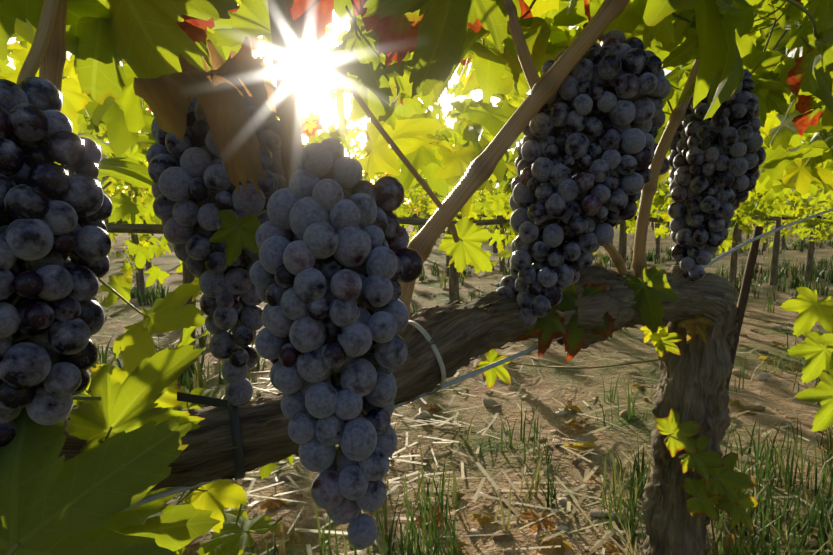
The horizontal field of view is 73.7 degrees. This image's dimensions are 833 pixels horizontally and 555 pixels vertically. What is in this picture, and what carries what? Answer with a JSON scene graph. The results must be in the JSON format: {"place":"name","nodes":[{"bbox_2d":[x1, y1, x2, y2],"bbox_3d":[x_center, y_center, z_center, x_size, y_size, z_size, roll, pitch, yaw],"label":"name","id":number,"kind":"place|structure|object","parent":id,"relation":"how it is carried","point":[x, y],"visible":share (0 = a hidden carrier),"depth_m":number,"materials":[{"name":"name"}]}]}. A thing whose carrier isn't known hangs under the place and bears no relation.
{"place":"outdoors","nodes":[
{"label":"outdoors","id":0,"kind":"place"},
{"bbox_2d":[0,406,21,446],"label":"grape bunch","id":1,"kind":"object","parent":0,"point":[8,428],"visible":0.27,"depth_m":0.28,"materials":[{"name":"food"}]},
{"bbox_2d":[300,59,311,71],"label":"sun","id":2,"kind":"object","parent":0,"point":[305,65],"visible":0.94,"depth_m":826.76,"materials":[{"name":"white"}]},
{"bbox_2d":[7,10,803,203],"label":"sky","id":3,"kind":"structure","parent":0,"point":[311,84],"materials":[{"name":"white"}]},
{"bbox_2d":[68,219,832,554],"bbox_3d":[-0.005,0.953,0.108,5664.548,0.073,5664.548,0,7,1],"label":"ground","id":4,"kind":"structure","parent":0,"point":[490,457],"depth_m":2.54,"materials":[{"name":"soil"}]},
{"bbox_2d":[54,114,832,375],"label":"vineyard rows","id":5,"kind":"object","parent":4,"relation":"on","point":[153,229],"depth_m":5.78,"materials":[{"name":"green plant"}]},
{"bbox_2d":[0,0,832,307],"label":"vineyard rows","id":6,"kind":"object","parent":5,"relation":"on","point":[438,162],"visible":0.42,"depth_m":1.10,"materials":[{"name":"green plant"}]},
{"bbox_2d":[74,0,832,554],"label":"vine","id":7,"kind":"object","parent":4,"relation":"on","point":[722,44],"depth_m":0.67,"materials":[{"name":"plant"}]},
{"bbox_2d":[0,77,112,424],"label":"grape bunch","id":8,"kind":"object","parent":7,"relation":"hanging from","point":[42,234],"visible":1,"depth_m":0.27,"materials":[{"name":"purple food"}]},
{"bbox_2d":[0,139,78,365],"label":"grape stems","id":9,"kind":"object","parent":8,"relation":"attached to","point":[19,297],"visible":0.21,"depth_m":0.28,"materials":[{"name":"plant"}]},
{"bbox_2d":[16,0,698,399],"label":"vine shoots","id":10,"kind":"object","parent":7,"relation":"attached to","point":[48,54],"visible":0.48,"depth_m":0.45,"materials":[{"name":"brown wood"}]},
{"bbox_2d":[58,263,736,490],"bbox_3d":[0.025,0.060,0.504,0.817,0.132,0.097,-4,8,-30],"label":"vine branch","id":11,"kind":"object","parent":7,"relation":"attached to","point":[261,445],"visible":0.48,"depth_m":0.46,"materials":[{"name":"brown plant"}]},
{"bbox_2d":[64,263,732,490],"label":"vine bark strips","id":12,"kind":"object","parent":7,"relation":"on","point":[434,365],"visible":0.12,"depth_m":0.48,"materials":[{"name":"brown plant"}]},
{"bbox_2d":[177,392,227,407],"bbox_3d":[-0.145,0.085,0.381,0.035,0.015,0.008,0,7,1],"label":"tie strap","id":13,"kind":"object","parent":12,"relation":"attached to","point":[200,399],"visible":1,"depth_m":0.38,"materials":[{"name":"black plastic"}]},
{"bbox_2d":[146,70,286,406],"bbox_3d":[-0.132,-0.027,0.391,0.097,0.227,0.103,0,7,1],"label":"grape bunch","id":14,"kind":"object","parent":12,"relation":"on","point":[187,175],"visible":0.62,"depth_m":0.36,"materials":[{"name":"purple food"}]},
{"bbox_2d":[186,96,278,348],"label":"grape stems","id":15,"kind":"object","parent":14,"relation":"on","point":[238,323],"visible":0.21,"depth_m":0.38,"materials":[{"name":"plant"}]},
{"bbox_2d":[225,398,244,479],"bbox_3d":[-0.129,0.112,0.393,0.009,0.055,0.055,-3,8,-24],"label":"tie strap","id":16,"kind":"object","parent":12,"relation":"attached to","point":[237,441],"visible":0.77,"depth_m":0.37,"materials":[{"name":"plastic"}]},
{"bbox_2d":[249,138,408,548],"bbox_3d":[-0.046,0.035,0.315,0.087,0.226,0.080,5,9,38],"label":"grape bunch","id":17,"kind":"object","parent":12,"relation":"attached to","point":[307,314],"visible":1,"depth_m":0.29,"materials":[{"name":"food"}]},
{"bbox_2d":[288,178,375,514],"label":"grape stems","id":18,"kind":"object","parent":17,"relation":"attached to","point":[336,376],"visible":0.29,"depth_m":0.31,"materials":[{"name":"plant"}]},
{"bbox_2d":[408,320,445,388],"bbox_3d":[-0.001,0.065,0.476,0.024,0.061,0.064,-6,9,-41],"label":"vine tie","id":19,"kind":"object","parent":12,"relation":"on","point":[422,330],"visible":0.5,"depth_m":0.45,"materials":[{"name":"grey plastic"}]},
{"bbox_2d":[118,208,832,512],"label":"trellis wire","id":20,"kind":"object","parent":12,"relation":"attached to","point":[162,494],"visible":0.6,"depth_m":0.49,"materials":[{"name":"metal"}]},
{"bbox_2d":[374,143,669,297],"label":"grapes","id":21,"kind":"object","parent":12,"relation":"on","point":[390,194],"visible":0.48,"depth_m":0.32,"materials":[{"name":"purple food"}]},
{"bbox_2d":[509,30,670,326],"bbox_3d":[0.156,-0.088,0.518,0.140,0.264,0.122,0,7,1],"label":"grape bunch","id":22,"kind":"object","parent":12,"relation":"on","point":[630,70],"visible":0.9,"depth_m":0.47,"materials":[{"name":"purple food"}]},
{"bbox_2d":[530,82,630,296],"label":"grape stems","id":23,"kind":"object","parent":22,"relation":"on","point":[577,168],"visible":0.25,"depth_m":0.51,"materials":[{"name":"plant"}]},
{"bbox_2d":[667,69,765,281],"bbox_3d":[0.347,-0.120,0.650,0.101,0.249,0.108,5,9,37],"label":"grape bunch","id":24,"kind":"object","parent":12,"relation":"on","point":[699,147],"visible":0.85,"depth_m":0.62,"materials":[{"name":"purple food"}]},
{"bbox_2d":[683,107,733,264],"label":"grape stems","id":25,"kind":"object","parent":24,"relation":"on","point":[701,194],"visible":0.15,"depth_m":0.65,"materials":[{"name":"plant"}]},
{"bbox_2d":[0,0,832,554],"bbox_3d":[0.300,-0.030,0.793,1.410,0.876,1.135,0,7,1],"label":"vine leaves","id":26,"kind":"object","parent":7,"relation":"attached to","point":[50,504],"visible":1,"depth_m":0.37,"materials":[{"name":"green plant"}]},
{"bbox_2d":[638,298,738,554],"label":"vine bark strips","id":27,"kind":"object","parent":7,"relation":"on","point":[653,507],"visible":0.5,"depth_m":0.70,"materials":[{"name":"brown plant"}]},
{"bbox_2d":[88,281,832,554],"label":"dry straw litter","id":28,"kind":"object","parent":4,"relation":"on","point":[606,536],"visible":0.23,"depth_m":1.98,"materials":[{"name":"beige plant"}]},
{"bbox_2d":[88,302,832,554],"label":"fallen leaves","id":29,"kind":"object","parent":4,"relation":"on","point":[270,504],"visible":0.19,"depth_m":1.69,"materials":[{"name":"brown plant"}]},
{"bbox_2d":[90,238,832,554],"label":"grass tufts","id":30,"kind":"object","parent":4,"relation":"on","point":[753,512],"visible":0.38,"depth_m":1.80,"materials":[{"name":"green plant"}]},
{"bbox_2d":[97,279,832,554],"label":"soil clods","id":31,"kind":"object","parent":4,"relation":"on","point":[310,523],"visible":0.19,"depth_m":1.86,"materials":[{"name":"brown soil"}]},
{"bbox_2d":[128,191,818,249],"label":"vineyard posts","id":32,"kind":"object","parent":4,"relation":"on","point":[816,243],"depth_m":14.34,"materials":[{"name":"brown wood"}]},
{"bbox_2d":[726,226,763,390],"bbox_3d":[0.350,0.453,0.752,0.344,1.035,0.012,-5,9,-36],"label":"rebar stake","id":33,"kind":"object","parent":4,"relation":"on","point":[747,278],"visible":0.48,"depth_m":0.78,"materials":[{"name":"brown metal"}]}
]}

